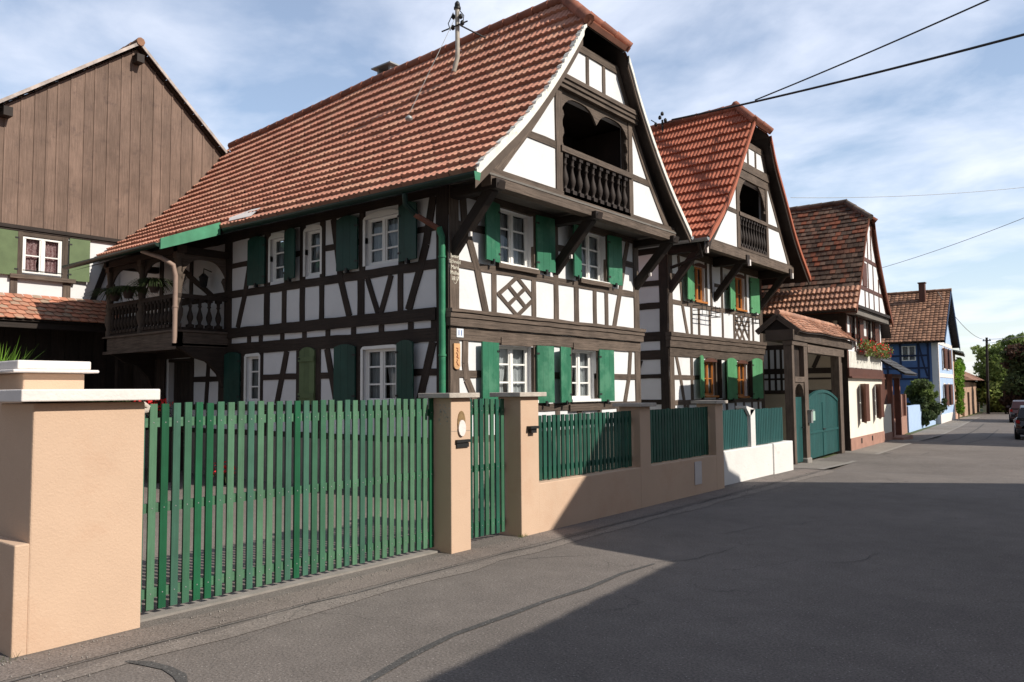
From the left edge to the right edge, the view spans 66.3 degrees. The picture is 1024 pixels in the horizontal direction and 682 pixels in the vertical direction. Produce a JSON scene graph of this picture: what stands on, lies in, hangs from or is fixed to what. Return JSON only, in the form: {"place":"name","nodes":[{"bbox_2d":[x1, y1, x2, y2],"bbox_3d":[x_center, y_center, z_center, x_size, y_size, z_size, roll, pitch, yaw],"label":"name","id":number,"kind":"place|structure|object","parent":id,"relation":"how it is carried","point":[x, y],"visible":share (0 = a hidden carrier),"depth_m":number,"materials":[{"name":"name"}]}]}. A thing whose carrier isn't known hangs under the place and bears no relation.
{"place":"outdoors","nodes":[
{"label":"outdoors","id":0,"kind":"place"},
{"bbox_2d":[141,468,494,609],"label":"courtyard","id":1,"kind":"structure","parent":0,"point":[191,536],"depth_m":9.54,"materials":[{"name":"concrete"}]},
{"bbox_2d":[0,360,159,657],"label":"gate pillar","id":2,"kind":"structure","parent":1,"relation":"on","point":[71,484],"depth_m":5.30,"materials":[{"name":"paint"}]},
{"bbox_2d":[0,340,42,361],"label":"potted plant","id":3,"kind":"object","parent":2,"relation":"on","point":[11,358],"visible":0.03,"depth_m":8.70,"materials":[{"name":"plant"}]},
{"bbox_2d":[156,426,171,483],"bbox_3d":[-7.550,2.140,15.518,2.600,1.160,0.400,-3,-5,39],"label":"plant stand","id":4,"kind":"object","parent":1,"relation":"on","point":[158,457],"visible":0.07,"depth_m":14.70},
{"bbox_2d":[85,400,183,417],"bbox_3d":[-7.792,1.413,15.738,2.940,0.517,2.681,1,-4,-17],"label":"potted plant","id":5,"kind":"object","parent":4,"relation":"on","point":[138,401],"visible":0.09,"depth_m":15.51,"materials":[{"name":"plant"}]},
{"bbox_2d":[133,400,155,417],"bbox_3d":[-7.119,1.311,15.177,0.501,0.444,0.606,0,-4,-14],"label":"potted plant","id":6,"kind":"object","parent":4,"relation":"on","point":[146,402],"visible":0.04,"depth_m":15.09,"materials":[{"name":"red plant"}]},
{"bbox_2d":[145,398,173,417],"bbox_3d":[-6.663,1.276,14.878,0.666,0.466,0.600,-3,-5,39],"label":"potted plant","id":7,"kind":"object","parent":4,"relation":"on","point":[159,412],"visible":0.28,"depth_m":14.79,"materials":[{"name":"red plant"}]},
{"bbox_2d":[203,461,235,484],"bbox_3d":[-5.265,2.395,14.294,0.797,0.453,0.781,-3,-5,39],"label":"potted plant","id":8,"kind":"object","parent":1,"relation":"on","point":[224,478],"visible":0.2,"depth_m":14.24,"materials":[{"name":"red plant"}]},
{"bbox_2d":[62,0,693,498],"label":"half timbered house","id":9,"kind":"structure","parent":1,"relation":"on","point":[498,206],"depth_m":14.41,"materials":[{"name":"white paint"}]},
{"bbox_2d":[81,287,136,301],"bbox_3d":[-8.352,-0.968,16.446,1.296,0.258,1.260,-3,-5,39],"label":"potted plant","id":10,"kind":"object","parent":9,"relation":"on","point":[116,297],"visible":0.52,"depth_m":16.38,"materials":[{"name":"green plant"}]},
{"bbox_2d":[103,285,154,298],"bbox_3d":[-7.825,-0.991,16.040,1.024,0.241,1.074,-3,-5,39],"label":"potted plant","id":11,"kind":"object","parent":9,"relation":"on","point":[127,294],"visible":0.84,"depth_m":15.94,"materials":[{"name":"green plant"}]},
{"bbox_2d":[125,277,188,294],"bbox_3d":[-7.026,-1.086,15.442,1.336,0.260,1.321,-3,-5,39],"label":"potted plant","id":12,"kind":"object","parent":9,"relation":"on","point":[154,285],"visible":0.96,"depth_m":15.37,"materials":[{"name":"green plant"}]},
{"bbox_2d":[168,358,189,469],"bbox_3d":[-7.186,1.592,17.091,0.945,2.410,0.170,-3,-5,39],"label":"door","id":13,"kind":"structure","parent":9,"relation":"in","point":[181,367],"depth_m":17.15,"materials":[{"name":"black wood"}]},
{"bbox_2d":[199,268,211,287],"bbox_3d":[-6.367,-1.303,16.287,0.191,0.410,0.293,-3,-5,39],"label":"wall lantern","id":14,"kind":"object","parent":9,"relation":"attached to","point":[203,278],"depth_m":16.20,"materials":[{"name":"black metal"}]},
{"bbox_2d":[244,353,259,401],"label":"window","id":15,"kind":"structure","parent":9,"relation":"in","point":[254,391],"depth_m":15.47,"materials":[{"name":"white paint"}]},
{"bbox_2d":[268,232,319,281],"bbox_3d":[-4.209,-1.536,15.298,1.060,1.430,0.872,-3,-5,39],"label":"window","id":16,"kind":"structure","parent":9,"relation":"in","point":[280,267],"depth_m":15.13,"materials":[{"name":"white paint"}]},
{"bbox_2d":[303,224,321,276],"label":"window","id":17,"kind":"structure","parent":9,"relation":"in","point":[313,255],"depth_m":14.43,"materials":[{"name":"white paint"}]},
{"bbox_2d":[360,344,395,401],"bbox_3d":[-1.934,0.587,13.334,1.420,1.480,0.872,-3,-5,39],"label":"window","id":18,"kind":"structure","parent":9,"relation":"in","point":[381,376],"depth_m":13.18,"materials":[{"name":"white paint"}]},
{"bbox_2d":[363,209,397,265],"bbox_3d":[-1.915,-1.670,13.448,1.420,1.400,0.872,-3,-5,39],"label":"window","id":19,"kind":"structure","parent":9,"relation":"in","point":[385,249],"depth_m":13.26,"materials":[{"name":"white paint"}]},
{"bbox_2d":[460,25,485,37],"bbox_3d":[0.150,-5.847,15.782,2.530,0.630,0.029,1,-4,-23],"label":"overhead cable","id":20,"kind":"object","parent":9,"relation":"attached to","point":[473,31],"visible":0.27,"depth_m":15.40,"materials":[{"name":"black metal"}]},
{"bbox_2d":[499,346,538,402],"bbox_3d":[-0.251,0.567,13.565,0.990,1.520,1.540,-3,-5,39],"label":"window","id":21,"kind":"structure","parent":9,"relation":"in","point":[517,375],"depth_m":13.59,"materials":[{"name":"white paint"}]},
{"bbox_2d":[500,209,538,269],"bbox_3d":[-0.246,-1.741,13.745,0.990,1.550,1.520,-3,-5,39],"label":"window","id":22,"kind":"structure","parent":9,"relation":"in","point":[517,252],"depth_m":13.76,"materials":[{"name":"white paint"}]},
{"bbox_2d":[522,350,600,401],"bbox_3d":[1.034,0.658,15.152,0.990,1.520,1.450,-3,-5,39],"label":"window","id":23,"kind":"structure","parent":9,"relation":"in","point":[580,366],"depth_m":15.13,"materials":[{"name":"white paint"}]},
{"bbox_2d":[582,233,608,282],"bbox_3d":[1.524,-1.625,15.396,0.318,1.000,1.000,-3,-5,39],"label":"window","id":24,"kind":"structure","parent":9,"relation":"in","point":[592,262],"depth_m":15.67,"materials":[{"name":"white paint"}]},
{"bbox_2d":[418,393,479,553],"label":"gate pillar","id":25,"kind":"structure","parent":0,"point":[452,500],"depth_m":8.15,"materials":[{"name":"paint"}]},
{"bbox_2d":[140,398,433,611],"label":"driveway gate","id":26,"kind":"structure","parent":25,"relation":"attached to","point":[161,590],"depth_m":6.76,"materials":[{"name":"wood"}]},
{"bbox_2d":[470,398,504,538],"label":"garden gate","id":27,"kind":"structure","parent":25,"relation":"attached to","point":[496,521],"depth_m":8.85,"materials":[{"name":"wood"}]},
{"bbox_2d":[0,412,1023,681],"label":"road","id":28,"kind":"structure","parent":0,"point":[928,586],"depth_m":6.12,"materials":[{"name":"grey asphalt"}]},
{"bbox_2d":[125,660,187,681],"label":"road patch","id":29,"kind":"object","parent":28,"relation":"on","point":[178,675],"visible":1,"depth_m":4.72,"materials":[{"name":"grey asphalt"}]},
{"bbox_2d":[0,534,527,662],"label":"weeds","id":30,"kind":"object","parent":28,"relation":"on","point":[521,536],"visible":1,"depth_m":8.85,"materials":[{"name":"green plant"}]},
{"bbox_2d":[140,548,439,621],"bbox_3d":[-1.806,2.119,6.949,0.180,0.038,3.150,-3,-5,39],"label":"gate threshold","id":31,"kind":"object","parent":28,"relation":"on","point":[189,606],"visible":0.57,"depth_m":6.66,"materials":[{"name":"concrete"}]},
{"bbox_2d":[0,469,811,680],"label":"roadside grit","id":32,"kind":"object","parent":28,"relation":"on","point":[362,577],"visible":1,"depth_m":6.73,"materials":[{"name":"gravel"}]},
{"bbox_2d":[0,469,818,680],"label":"pavement edge","id":33,"kind":"object","parent":28,"relation":"on","point":[18,667],"visible":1,"depth_m":6.37,"materials":[{"name":"concrete"}]},
{"bbox_2d":[9,470,823,681],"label":"road joint","id":34,"kind":"object","parent":28,"relation":"on","point":[346,595],"visible":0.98,"depth_m":6.28,"materials":[{"name":"black asphalt"}]},
{"bbox_2d":[36,470,832,681],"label":"roadside channel","id":35,"kind":"object","parent":28,"relation":"on","point":[250,626],"visible":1,"depth_m":6.01,"materials":[{"name":"concrete"}]},
{"bbox_2d":[361,563,654,681],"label":"road sealed crack","id":36,"kind":"object","parent":28,"relation":"on","point":[391,666],"visible":1,"depth_m":5.42,"materials":[{"name":"black asphalt"}]},
{"bbox_2d":[489,392,727,536],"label":"garden wall","id":37,"kind":"structure","parent":28,"relation":"on","point":[534,504],"depth_m":10.07,"materials":[{"name":"paint"}]},
{"bbox_2d":[538,411,631,480],"bbox_3d":[0.959,1.335,10.255,0.052,0.790,2.310,-3,-5,39],"label":"fence panel","id":38,"kind":"object","parent":37,"relation":"on","point":[597,427],"visible":0.93,"depth_m":10.19,"materials":[{"name":"green wood"}]},
{"bbox_2d":[650,406,708,462],"bbox_3d":[2.577,1.444,12.255,0.052,0.800,2.160,-3,-5,39],"label":"fence panel","id":39,"kind":"object","parent":37,"relation":"on","point":[678,433],"visible":0.91,"depth_m":12.25,"materials":[{"name":"green wood"}]},
{"bbox_2d":[694,461,701,484],"bbox_3d":[2.951,2.089,12.431,0.008,0.360,0.240,-3,-5,39],"label":"meter door","id":40,"kind":"structure","parent":37,"relation":"in","point":[697,465],"depth_m":12.43,"materials":[{"name":"grey metal"}]},
{"bbox_2d":[819,417,979,468],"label":"kerb","id":41,"kind":"structure","parent":28,"relation":"on","point":[898,446],"depth_m":24.61,"materials":[{"name":"concrete"}]},
{"bbox_2d":[886,424,983,453],"bbox_3d":[20.619,4.224,35.901,0.830,0.445,34.082,-3,-5,35],"label":"road sealed crack","id":42,"kind":"object","parent":28,"relation":"on","point":[958,438],"visible":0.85,"depth_m":37.88,"materials":[{"name":"black asphalt"}]},
{"bbox_2d":[1007,400,1023,421],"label":"parked car","id":43,"kind":"object","parent":28,"relation":"on","point":[1015,407],"visible":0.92,"depth_m":51.25,"materials":[{"name":"red paint"}]},
{"bbox_2d":[1011,405,1023,438],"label":"parked car","id":44,"kind":"object","parent":28,"relation":"on","point":[1019,426],"visible":1,"depth_m":33.43,"materials":[{"name":"black paint"}]},
{"bbox_2d":[0,0,1023,375],"label":"sky","id":45,"kind":"structure","parent":0,"point":[954,123],"materials":[{"name":"blue"}]},
{"bbox_2d":[793,417,977,468],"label":"pavement","id":46,"kind":"structure","parent":0,"point":[939,429],"depth_m":25.99,"materials":[{"name":"concrete"}]},
{"bbox_2d":[812,408,985,458],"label":"ground","id":47,"kind":"structure","parent":0,"point":[833,453],"depth_m":41.37,"materials":[{"name":"grey concrete"}]},
{"bbox_2d":[0,37,227,401],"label":"barn","id":48,"kind":"structure","parent":47,"relation":"on","point":[100,155],"depth_m":18.39,"materials":[{"name":"brown wood"}]},
{"bbox_2d":[22,236,61,276],"bbox_3d":[-10.924,-1.880,17.979,0.806,1.440,1.420,-3,-5,39],"label":"window","id":49,"kind":"structure","parent":48,"relation":"in","point":[39,254],"depth_m":17.75,"materials":[{"name":"white paint"}]},
{"bbox_2d":[638,101,810,410],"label":"half timbered house","id":50,"kind":"structure","parent":47,"relation":"on","point":[702,303],"depth_m":21.48,"materials":[{"name":"white paint"}]},
{"bbox_2d":[694,266,707,303],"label":"window","id":51,"kind":"structure","parent":50,"relation":"in","point":[698,291],"depth_m":21.09,"materials":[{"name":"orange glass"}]},
{"bbox_2d":[704,362,718,396],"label":"window","id":52,"kind":"structure","parent":50,"relation":"in","point":[706,366],"depth_m":21.43,"materials":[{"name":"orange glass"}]},
{"bbox_2d":[735,277,747,311],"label":"window","id":53,"kind":"structure","parent":50,"relation":"in","point":[737,295],"depth_m":23.20,"materials":[{"name":"orange wood"}]},
{"bbox_2d":[737,363,749,397],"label":"window","id":54,"kind":"structure","parent":50,"relation":"in","point":[739,379],"depth_m":23.00,"materials":[{"name":"orange wood"}]},
{"bbox_2d":[671,33,1023,120],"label":"overhead cable","id":55,"kind":"object","parent":50,"relation":"attached to","point":[919,61],"visible":1,"depth_m":18.41,"materials":[{"name":"black metal"}]},
{"bbox_2d":[755,0,988,100],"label":"overhead cable","id":56,"kind":"object","parent":50,"relation":"attached to","point":[877,48],"visible":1,"depth_m":18.22,"materials":[{"name":"black metal"}]},
{"bbox_2d":[724,406,792,484],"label":"garden wall","id":57,"kind":"structure","parent":47,"relation":"on","point":[752,460],"depth_m":14.65,"materials":[{"name":"white paint"}]},
{"bbox_2d":[723,409,747,449],"bbox_3d":[3.874,1.577,14.018,0.047,0.700,1.580,-3,-5,39],"label":"fence panel","id":58,"kind":"object","parent":57,"relation":"on","point":[735,433],"visible":0.69,"depth_m":14.17,"materials":[{"name":"teal paint"}]},
{"bbox_2d":[755,407,782,444],"bbox_3d":[5.027,1.665,15.442,0.047,0.688,1.550,-3,-5,39],"label":"fence panel","id":59,"kind":"object","parent":57,"relation":"on","point":[769,425],"visible":0.92,"depth_m":15.44,"materials":[{"name":"teal paint"}]},
{"bbox_2d":[755,309,856,464],"bbox_3d":[8.127,1.243,21.164,1.081,3.773,6.391,-3,-5,35],"label":"courtyard portal","id":60,"kind":"object","parent":47,"relation":"on","point":[814,424],"visible":1,"depth_m":19.51,"materials":[{"name":"teal paint"}]},
{"bbox_2d":[795,397,803,462],"bbox_3d":[6.878,2.130,18.833,0.110,1.565,0.774,-3,-5,35],"label":"wicket door","id":61,"kind":"structure","parent":60,"relation":"in","point":[799,427],"depth_m":18.95,"materials":[{"name":"teal paint"}]},
{"bbox_2d":[762,199,893,450],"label":"village house","id":62,"kind":"structure","parent":47,"relation":"on","point":[846,290],"depth_m":24.84,"materials":[{"name":"white paint"}]},
{"bbox_2d":[859,385,861,420],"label":"window","id":63,"kind":"structure","parent":62,"relation":"in","point":[859,385],"depth_m":25.11,"materials":[{"name":"white paint"}]},
{"bbox_2d":[856,338,881,357],"bbox_3d":[11.426,0.239,25.140,0.542,0.608,1.856,-3,-5,39],"label":"flower box","id":64,"kind":"object","parent":62,"relation":"attached to","point":[867,348],"visible":1,"depth_m":24.78,"materials":[{"name":"brown paint"}]},
{"bbox_2d":[874,385,875,415],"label":"window","id":65,"kind":"structure","parent":62,"relation":"in","point":[874,385],"depth_m":26.91,"materials":[{"name":"white paint"}]},
{"bbox_2d":[873,343,893,359],"bbox_3d":[12.632,0.334,26.794,0.521,0.629,1.982,-3,-5,35],"label":"flower box","id":66,"kind":"object","parent":62,"relation":"attached to","point":[885,350],"visible":0.74,"depth_m":26.64,"materials":[{"name":"brown paint"}]},
{"bbox_2d":[791,187,1023,197],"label":"overhead cable","id":67,"kind":"object","parent":62,"relation":"attached to","point":[910,195],"visible":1,"depth_m":24.28,"materials":[{"name":"metal"}]},
{"bbox_2d":[882,218,1022,267],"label":"overhead cable","id":68,"kind":"object","parent":62,"relation":"attached to","point":[956,243],"visible":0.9,"depth_m":27.81,"materials":[{"name":"metal"}]},
{"bbox_2d":[880,324,890,369],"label":"house","id":69,"kind":"structure","parent":47,"relation":"on","point":[885,332],"depth_m":33.96,"materials":[{"name":"white paint"}]},
{"bbox_2d":[881,358,916,439],"bbox_3d":[14.658,2.273,31.162,2.279,3.383,2.900,-3,-5,35],"label":"entrance porch","id":70,"kind":"object","parent":69,"relation":"attached to","point":[898,435],"visible":0.38,"depth_m":30.92,"materials":[{"name":"brown wood"}]},
{"bbox_2d":[882,374,892,440],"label":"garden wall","id":71,"kind":"structure","parent":47,"relation":"on","point":[887,421],"depth_m":29.55,"materials":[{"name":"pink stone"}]},
{"bbox_2d":[893,394,907,434],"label":"garden wall","id":72,"kind":"structure","parent":47,"relation":"on","point":[904,413],"depth_m":39.17,"materials":[{"name":"pink paint"}]},
{"bbox_2d":[881,282,959,423],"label":"blue house","id":73,"kind":"structure","parent":47,"relation":"on","point":[923,341],"depth_m":52.54,"materials":[{"name":"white paint"}]},
{"bbox_2d":[901,346,915,360],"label":"window","id":74,"kind":"structure","parent":73,"relation":"in","point":[906,350],"depth_m":51.74,"materials":[{"name":"white paint"}]},
{"bbox_2d":[907,404,935,432],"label":"garden wall","id":75,"kind":"structure","parent":47,"relation":"on","point":[914,415],"depth_m":42.29,"materials":[{"name":"white paint"}]},
{"bbox_2d":[903,378,947,426],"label":"garden bush","id":76,"kind":"object","parent":47,"relation":"on","point":[921,392],"visible":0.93,"depth_m":44.55,"materials":[{"name":"green plant"}]},
{"bbox_2d":[952,349,964,418],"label":"pink house","id":77,"kind":"structure","parent":47,"relation":"on","point":[957,352],"depth_m":60.31,"materials":[{"name":"paint"}]},
{"bbox_2d":[954,357,965,418],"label":"climbing vine","id":78,"kind":"object","parent":77,"relation":"attached to","point":[959,370],"visible":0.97,"depth_m":59.78,"materials":[{"name":"green plant"}]},
{"bbox_2d":[962,371,983,415],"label":"hipped roof barn","id":79,"kind":"structure","parent":47,"relation":"on","point":[972,404],"depth_m":81.66,"materials":[{"name":"paint"}]},
{"bbox_2d":[983,337,990,412],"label":"utility pole","id":80,"kind":"object","parent":47,"relation":"on","point":[987,386],"visible":0.81,"depth_m":86.15,"materials":[{"name":"brown wood"}]},
{"bbox_2d":[969,331,1023,412],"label":"broadleaf tree","id":81,"kind":"object","parent":47,"relation":"on","point":[997,373],"visible":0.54,"depth_m":91.02,"materials":[{"name":"green plant"}]},
{"bbox_2d":[998,341,1023,413],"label":"broadleaf tree","id":82,"kind":"object","parent":47,"relation":"on","point":[1012,355],"visible":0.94,"depth_m":82.37,"materials":[{"name":"green plant"}]}
]}

